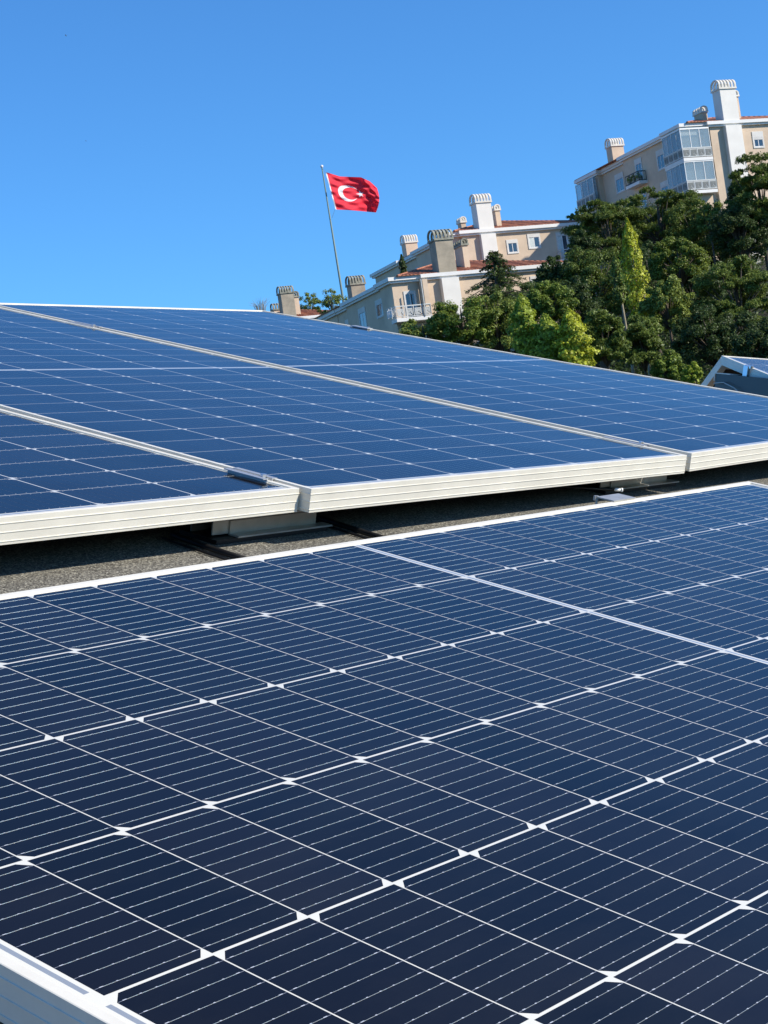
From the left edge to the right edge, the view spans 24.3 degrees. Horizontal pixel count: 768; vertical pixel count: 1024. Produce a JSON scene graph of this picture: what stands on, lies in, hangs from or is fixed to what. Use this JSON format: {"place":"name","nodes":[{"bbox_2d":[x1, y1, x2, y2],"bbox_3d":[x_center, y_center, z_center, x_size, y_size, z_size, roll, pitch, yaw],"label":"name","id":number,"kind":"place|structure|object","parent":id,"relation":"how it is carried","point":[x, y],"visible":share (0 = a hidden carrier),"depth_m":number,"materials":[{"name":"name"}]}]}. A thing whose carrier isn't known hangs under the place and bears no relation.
{"place":"outdoors","nodes":[
{"label":"outdoors","id":0,"kind":"place"},
{"bbox_2d":[0,0,767,310],"label":"sky","id":1,"kind":"structure","parent":0,"point":[208,128],"materials":[{"name":"blue"}]},
{"bbox_2d":[609,260,767,382],"bbox_3d":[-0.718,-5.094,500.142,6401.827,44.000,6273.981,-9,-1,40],"label":"hillside","id":2,"kind":"structure","parent":0,"point":[764,314],"depth_m":134.66,"materials":[{"name":"green plant"}]},
{"bbox_2d":[250,298,268,310],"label":"bare shrub","id":3,"kind":"object","parent":2,"relation":"on","point":[258,305],"visible":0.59,"depth_m":159.98,"materials":[{"name":"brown plant"}]},
{"bbox_2d":[270,285,328,318],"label":"apartment building","id":4,"kind":"structure","parent":2,"relation":"on","point":[288,302],"depth_m":206.51,"materials":[{"name":"beige tile"}]},
{"bbox_2d":[299,292,317,309],"bbox_3d":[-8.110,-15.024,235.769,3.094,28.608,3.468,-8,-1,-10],"label":"leafy tree","id":5,"kind":"object","parent":2,"relation":"on","point":[311,302],"visible":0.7,"depth_m":235.59,"materials":[{"name":"green plant"}]},
{"bbox_2d":[315,288,347,314],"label":"leafy tree","id":6,"kind":"object","parent":2,"relation":"on","point":[330,301],"visible":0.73,"depth_m":175.98,"materials":[{"name":"green plant"}]},
{"bbox_2d":[320,165,344,301],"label":"flagpole","id":7,"kind":"object","parent":2,"relation":"on","point":[338,270],"visible":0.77,"depth_m":229.90,"materials":[{"name":"grey metal"}]},
{"bbox_2d":[326,172,378,211],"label":"flag","id":8,"kind":"object","parent":7,"relation":"attached to","point":[355,193],"visible":1,"depth_m":231.64,"materials":[{"name":"red fabric"}]},
{"bbox_2d":[0,460,767,1023],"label":"roof","id":9,"kind":"structure","parent":2,"relation":"on","point":[58,562],"depth_m":2.76,"materials":[{"name":"grey concrete"}]},
{"bbox_2d":[161,537,229,559],"bbox_3d":[-0.108,0.100,2.486,0.570,0.194,0.018,-9,-1,40],"label":"solar cable","id":10,"kind":"object","parent":9,"relation":"on","point":[195,549],"visible":0.34,"depth_m":2.62,"materials":[{"name":"black plastic"}]},
{"bbox_2d":[170,532,246,558],"bbox_3d":[-0.094,0.096,2.502,0.572,0.199,0.022,-9,-1,40],"label":"solar cable","id":11,"kind":"object","parent":9,"relation":"attached to","point":[205,546],"visible":0.34,"depth_m":2.63,"materials":[{"name":"black plastic"}]},
{"bbox_2d":[179,510,332,544],"bbox_3d":[-0.200,0.013,2.802,0.081,0.063,0.262,-9,-1,40],"label":"mounting rail","id":12,"kind":"object","parent":9,"relation":"attached to","point":[252,528],"visible":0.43,"depth_m":2.76,"materials":[{"name":"metal"}]},
{"bbox_2d":[0,409,299,544],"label":"photovoltaic module","id":13,"kind":"object","parent":12,"relation":"on","point":[58,481],"visible":1,"depth_m":2.62,"materials":[{"name":"glass"}]},
{"bbox_2d":[224,467,276,482],"bbox_3d":[-0.208,-0.055,2.775,0.085,0.020,0.032,15,13,38],"label":"panel clamp","id":14,"kind":"object","parent":13,"relation":"attached to","point":[263,477],"visible":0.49,"depth_m":2.77,"materials":[{"name":"silver metal"}]},
{"bbox_2d":[315,521,369,538],"bbox_3d":[0.087,0.076,2.722,0.572,0.194,0.013,-9,-1,45],"label":"solar cable","id":15,"kind":"object","parent":9,"relation":"attached to","point":[350,533],"visible":0.22,"depth_m":2.86,"materials":[{"name":"black plastic"}]},
{"bbox_2d":[316,515,383,537],"bbox_3d":[0.102,0.072,2.739,0.574,0.199,0.014,-9,-1,45],"label":"solar cable","id":16,"kind":"object","parent":9,"relation":"attached to","point":[348,527],"visible":0.31,"depth_m":2.88,"materials":[{"name":"black plastic"}]},
{"bbox_2d":[0,481,767,1023],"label":"photovoltaic module","id":17,"kind":"object","parent":9,"relation":"on","point":[506,771],"visible":1,"depth_m":1.49,"materials":[{"name":"glass"}]},
{"bbox_2d":[593,493,635,503],"bbox_3d":[0.378,-0.007,2.939,0.038,0.040,0.071,15,14,37],"label":"panel clamp","id":18,"kind":"object","parent":17,"relation":"attached to","point":[616,497],"visible":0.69,"depth_m":2.92,"materials":[{"name":"metal"}]},
{"bbox_2d":[553,486,622,491],"bbox_3d":[0.391,-0.044,3.423,0.143,0.030,0.008,-8,-1,-15],"label":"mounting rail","id":19,"kind":"object","parent":9,"relation":"on","point":[618,489],"visible":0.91,"depth_m":3.43,"materials":[{"name":"silver metal"}]},
{"bbox_2d":[572,475,678,494],"bbox_3d":[0.493,-0.072,3.640,0.081,0.063,0.280,-9,-1,40],"label":"mounting rail","id":20,"kind":"object","parent":9,"relation":"attached to","point":[635,484],"visible":0.33,"depth_m":3.60,"materials":[{"name":"metal"}]},
{"bbox_2d":[0,307,686,512],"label":"photovoltaic module","id":21,"kind":"object","parent":20,"relation":"on","point":[321,443],"visible":1,"depth_m":3.43,"materials":[{"name":"glass"}]},
{"bbox_2d":[0,303,767,470],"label":"photovoltaic module","id":22,"kind":"object","parent":20,"relation":"on","point":[701,427],"visible":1,"depth_m":4.54,"materials":[{"name":"glass"}]},
{"bbox_2d":[68,321,100,328],"bbox_3d":[-0.790,-0.491,4.715,0.100,0.020,0.032,15,13,38],"label":"panel clamp","id":23,"kind":"object","parent":22,"relation":"attached to","point":[89,325],"visible":0.47,"depth_m":4.70,"materials":[{"name":"silver metal"}]},
{"bbox_2d":[350,325,372,328],"bbox_3d":[-0.072,-0.562,5.590,0.070,0.042,0.027,15,14,38],"label":"panel clamp","id":24,"kind":"object","parent":22,"relation":"attached to","point":[361,327],"visible":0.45,"depth_m":5.58,"materials":[{"name":"silver metal"}]},
{"bbox_2d":[603,436,649,446],"bbox_3d":[0.502,-0.142,3.684,0.100,0.020,0.032,15,13,38],"label":"panel clamp","id":25,"kind":"object","parent":22,"relation":"attached to","point":[641,443],"visible":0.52,"depth_m":3.67,"materials":[{"name":"silver metal"}]},
{"bbox_2d":[398,254,407,273],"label":"cypress tree","id":26,"kind":"object","parent":2,"relation":"on","point":[402,265],"visible":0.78,"depth_m":151.87,"materials":[{"name":"green plant"}]},
{"bbox_2d":[398,317,457,342],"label":"leafy tree","id":27,"kind":"object","parent":2,"relation":"on","point":[409,326],"visible":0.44,"depth_m":105.31,"materials":[{"name":"green plant"}]},
{"bbox_2d":[314,229,563,350],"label":"apartment building","id":28,"kind":"structure","parent":2,"relation":"on","point":[390,304],"depth_m":146.52,"materials":[{"name":"beige concrete"}]},
{"bbox_2d":[358,306,367,326],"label":"window","id":29,"kind":"structure","parent":28,"relation":"in","point":[362,311],"depth_m":152.48,"materials":[{"name":"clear glass"}]},
{"bbox_2d":[375,298,383,318],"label":"window","id":30,"kind":"structure","parent":28,"relation":"in","point":[378,303],"depth_m":148.81,"materials":[{"name":"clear glass"}]},
{"bbox_2d":[403,290,418,316],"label":"window","id":31,"kind":"structure","parent":28,"relation":"in","point":[410,298],"depth_m":145.47,"materials":[{"name":"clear glass"}]},
{"bbox_2d":[430,295,495,344],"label":"leafy tree","id":32,"kind":"object","parent":2,"relation":"on","point":[450,323],"visible":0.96,"depth_m":104.19,"materials":[{"name":"green plant"}]},
{"bbox_2d":[370,193,596,295],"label":"apartment building","id":33,"kind":"structure","parent":2,"relation":"on","point":[487,231],"depth_m":167.65,"materials":[{"name":"beige paint"}]},
{"bbox_2d":[506,239,518,253],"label":"window","id":34,"kind":"structure","parent":33,"relation":"in","point":[512,245],"depth_m":166.90,"materials":[{"name":"clear glass"}]},
{"bbox_2d":[527,233,541,248],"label":"window","id":35,"kind":"structure","parent":33,"relation":"in","point":[534,242],"depth_m":167.76,"materials":[{"name":"clear glass"}]},
{"bbox_2d":[555,232,568,253],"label":"window","id":36,"kind":"structure","parent":33,"relation":"in","point":[562,241],"depth_m":168.83,"materials":[{"name":"clear glass"}]},
{"bbox_2d":[460,290,515,350],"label":"leafy tree","id":37,"kind":"object","parent":2,"relation":"on","point":[499,310],"visible":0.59,"depth_m":105.22,"materials":[{"name":"green plant"}]},
{"bbox_2d":[457,250,556,353],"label":"fir tree","id":38,"kind":"object","parent":2,"relation":"on","point":[498,272],"visible":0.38,"depth_m":120.65,"materials":[{"name":"green plant"}]},
{"bbox_2d":[503,293,537,356],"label":"poplar tree","id":39,"kind":"object","parent":2,"relation":"on","point":[522,315],"visible":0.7,"depth_m":94.57,"materials":[{"name":"green plant"}]},
{"bbox_2d":[491,281,556,322],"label":"leafy tree","id":40,"kind":"object","parent":2,"relation":"on","point":[531,284],"visible":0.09,"depth_m":123.42,"materials":[{"name":"green plant"}]},
{"bbox_2d":[526,313,563,360],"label":"poplar tree","id":41,"kind":"object","parent":2,"relation":"on","point":[544,335],"visible":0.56,"depth_m":93.49,"materials":[{"name":"green plant"}]},
{"bbox_2d":[531,255,572,283],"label":"leafy tree","id":42,"kind":"object","parent":2,"relation":"on","point":[550,270],"visible":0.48,"depth_m":127.06,"materials":[{"name":"green plant"}]},
{"bbox_2d":[526,280,579,321],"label":"leafy tree","id":43,"kind":"object","parent":2,"relation":"on","point":[545,297],"visible":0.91,"depth_m":110.29,"materials":[{"name":"green plant"}]},
{"bbox_2d":[565,211,578,219],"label":"leafy tree","id":44,"kind":"object","parent":2,"relation":"on","point":[571,216],"visible":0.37,"depth_m":175.54,"materials":[{"name":"green plant"}]},
{"bbox_2d":[551,308,600,366],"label":"poplar tree","id":45,"kind":"object","parent":2,"relation":"on","point":[574,344],"visible":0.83,"depth_m":92.51,"materials":[{"name":"green plant"}]},
{"bbox_2d":[557,275,602,325],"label":"leafy tree","id":46,"kind":"object","parent":2,"relation":"on","point":[586,304],"visible":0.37,"depth_m":117.45,"materials":[{"name":"green plant"}]},
{"bbox_2d":[565,228,602,367],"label":"leafy tree","id":47,"kind":"object","parent":2,"relation":"on","point":[587,242],"visible":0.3,"depth_m":135.39,"materials":[{"name":"green plant"}]},
{"bbox_2d":[549,245,648,368],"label":"leafy tree","id":48,"kind":"object","parent":2,"relation":"on","point":[588,271],"visible":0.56,"depth_m":125.13,"materials":[{"name":"green plant"}]},
{"bbox_2d":[560,197,647,330],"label":"pine tree","id":49,"kind":"object","parent":2,"relation":"on","point":[607,213],"visible":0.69,"depth_m":140.22,"materials":[{"name":"green plant"}]},
{"bbox_2d":[583,309,631,368],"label":"pine tree","id":50,"kind":"object","parent":2,"relation":"on","point":[608,333],"visible":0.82,"depth_m":94.26,"materials":[{"name":"green plant"}]},
{"bbox_2d":[608,254,634,373],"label":"poplar tree","id":51,"kind":"object","parent":2,"relation":"on","point":[620,286],"visible":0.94,"depth_m":112.86,"materials":[{"name":"green plant"}]},
{"bbox_2d":[594,196,657,314],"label":"leafy tree","id":52,"kind":"object","parent":2,"relation":"on","point":[620,221],"visible":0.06,"depth_m":151.14,"materials":[{"name":"green plant"}]},
{"bbox_2d":[617,218,651,376],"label":"poplar tree","id":53,"kind":"object","parent":2,"relation":"on","point":[636,287],"visible":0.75,"depth_m":110.73,"materials":[{"name":"green plant"}]},
{"bbox_2d":[606,240,673,358],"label":"leafy tree","id":54,"kind":"object","parent":2,"relation":"on","point":[647,244],"visible":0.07,"depth_m":128.37,"materials":[{"name":"green plant"}]},
{"bbox_2d":[620,314,664,375],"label":"pine tree","id":55,"kind":"object","parent":2,"relation":"on","point":[642,336],"visible":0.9,"depth_m":96.37,"materials":[{"name":"green plant"}]},
{"bbox_2d":[606,186,707,323],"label":"pine tree","id":56,"kind":"object","parent":2,"relation":"on","point":[649,225],"visible":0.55,"depth_m":141.88,"materials":[{"name":"green plant"}]},
{"bbox_2d":[640,200,690,253],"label":"leafy tree","id":57,"kind":"object","parent":2,"relation":"on","point":[651,248],"visible":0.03,"depth_m":150.59,"materials":[{"name":"green plant"}]},
{"bbox_2d":[637,274,694,380],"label":"leafy tree","id":58,"kind":"object","parent":2,"relation":"on","point":[662,304],"visible":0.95,"depth_m":108.42,"materials":[{"name":"green plant"}]},
{"bbox_2d":[649,349,686,380],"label":"leafy tree","id":59,"kind":"object","parent":2,"relation":"on","point":[668,365],"visible":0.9,"depth_m":95.48,"materials":[{"name":"green plant"}]},
{"bbox_2d":[574,79,767,321],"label":"apartment building","id":60,"kind":"structure","parent":2,"relation":"on","point":[701,152],"depth_m":161.48,"materials":[{"name":"beige concrete"}]},
{"bbox_2d":[614,171,625,194],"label":"window","id":61,"kind":"structure","parent":60,"relation":"in","point":[619,178],"depth_m":173.42,"materials":[{"name":"clear glass"}]},
{"bbox_2d":[634,157,643,178],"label":"window","id":62,"kind":"structure","parent":60,"relation":"in","point":[637,162],"depth_m":168.21,"materials":[{"name":"clear glass"}]},
{"bbox_2d":[638,191,647,207],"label":"window","id":63,"kind":"structure","parent":60,"relation":"in","point":[643,194],"depth_m":168.04,"materials":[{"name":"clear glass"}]},
{"bbox_2d":[655,148,665,171],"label":"window","id":64,"kind":"structure","parent":60,"relation":"in","point":[659,154],"depth_m":164.63,"materials":[{"name":"blue glass"}]},
{"bbox_2d":[660,180,668,191],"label":"window","id":65,"kind":"structure","parent":60,"relation":"in","point":[663,185],"depth_m":164.47,"materials":[{"name":"blue glass"}]},
{"bbox_2d":[751,131,764,147],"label":"window","id":66,"kind":"structure","parent":60,"relation":"in","point":[757,136],"depth_m":162.44,"materials":[{"name":"white glass"}]},
{"bbox_2d":[647,235,712,293],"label":"leafy tree","id":67,"kind":"object","parent":2,"relation":"on","point":[661,257],"visible":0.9,"depth_m":121.06,"materials":[{"name":"green plant"}]},
{"bbox_2d":[593,253,767,384],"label":"undergrowth","id":68,"kind":"object","parent":2,"relation":"on","point":[619,364],"depth_m":133.05,"materials":[{"name":"green plant"}]},
{"bbox_2d":[663,200,721,263],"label":"pine tree","id":69,"kind":"object","parent":2,"relation":"on","point":[684,229],"visible":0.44,"depth_m":138.81,"materials":[{"name":"green plant"}]},
{"bbox_2d":[681,361,703,383],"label":"leafy tree","id":70,"kind":"object","parent":2,"relation":"on","point":[693,372],"visible":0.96,"depth_m":91.66,"materials":[{"name":"green plant"}]},
{"bbox_2d":[667,258,726,366],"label":"leafy tree","id":71,"kind":"object","parent":2,"relation":"on","point":[688,286],"visible":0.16,"depth_m":123.39,"materials":[{"name":"green plant"}]},
{"bbox_2d":[695,200,722,286],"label":"leafy tree","id":72,"kind":"object","parent":2,"relation":"on","point":[705,215],"visible":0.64,"depth_m":136.87,"materials":[{"name":"green plant"}]},
{"bbox_2d":[670,300,759,371],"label":"leafy tree","id":73,"kind":"object","parent":2,"relation":"on","point":[720,333],"visible":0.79,"depth_m":106.77,"materials":[{"name":"green plant"}]},
{"bbox_2d":[685,233,761,292],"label":"leafy tree","id":74,"kind":"object","parent":2,"relation":"on","point":[729,259],"visible":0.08,"depth_m":145.07,"materials":[{"name":"green plant"}]},
{"bbox_2d":[688,254,767,329],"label":"pine tree","id":75,"kind":"object","parent":2,"relation":"on","point":[746,277],"visible":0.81,"depth_m":110.82,"materials":[{"name":"green plant"}]},
{"bbox_2d":[703,203,767,312],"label":"pine tree","id":76,"kind":"object","parent":2,"relation":"on","point":[728,237],"visible":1,"depth_m":132.35,"materials":[{"name":"green plant"}]},
{"bbox_2d":[723,178,755,268],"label":"cedar tree","id":77,"kind":"object","parent":2,"relation":"on","point":[729,193],"visible":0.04,"depth_m":138.88,"materials":[{"name":"green plant"}]},
{"bbox_2d":[720,151,767,270],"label":"pine tree","id":78,"kind":"object","parent":2,"relation":"on","point":[747,187],"visible":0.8,"depth_m":133.49,"materials":[{"name":"green plant"}]},
{"bbox_2d":[729,317,767,358],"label":"leafy tree","id":79,"kind":"object","parent":2,"relation":"on","point":[755,340],"visible":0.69,"depth_m":103.20,"materials":[{"name":"green plant"}]},
{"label":"roof wing","id":80,"kind":"object","parent":2,"relation":"on","visible":0},
{"bbox_2d":[714,372,767,395],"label":"support beam","id":81,"kind":"structure","parent":80,"relation":"on","point":[750,385],"depth_m":7.00,"materials":[{"name":"grey metal"}]},
{"bbox_2d":[701,358,741,386],"bbox_3d":[2.381,-0.317,8.026,2.281,0.039,1.136,3,-26,-12],"label":"mounting frame","id":82,"kind":"object","parent":81,"relation":"on","point":[718,367],"visible":0.02,"depth_m":7.39,"materials":[{"name":"metal"}]},
{"bbox_2d":[714,382,738,391],"bbox_3d":[1.412,-0.439,6.911,0.009,0.204,0.708,-8,-1,-9],"label":"solar cable","id":83,"kind":"object","parent":81,"relation":"hanging from","point":[727,384],"visible":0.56,"depth_m":7.11,"materials":[{"name":"metal"}]},
{"bbox_2d":[720,356,767,377],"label":"photovoltaic module","id":84,"kind":"object","parent":81,"relation":"on","point":[759,369],"visible":0.98,"depth_m":7.15,"materials":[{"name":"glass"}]},
{"bbox_2d":[742,365,753,375],"bbox_3d":[1.435,-0.547,7.013,0.026,0.062,0.070,3,13,-12],"label":"panel clamp","id":85,"kind":"object","parent":84,"relation":"attached to","point":[745,370],"visible":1,"depth_m":7.02,"materials":[{"name":"silver metal"}]}
]}

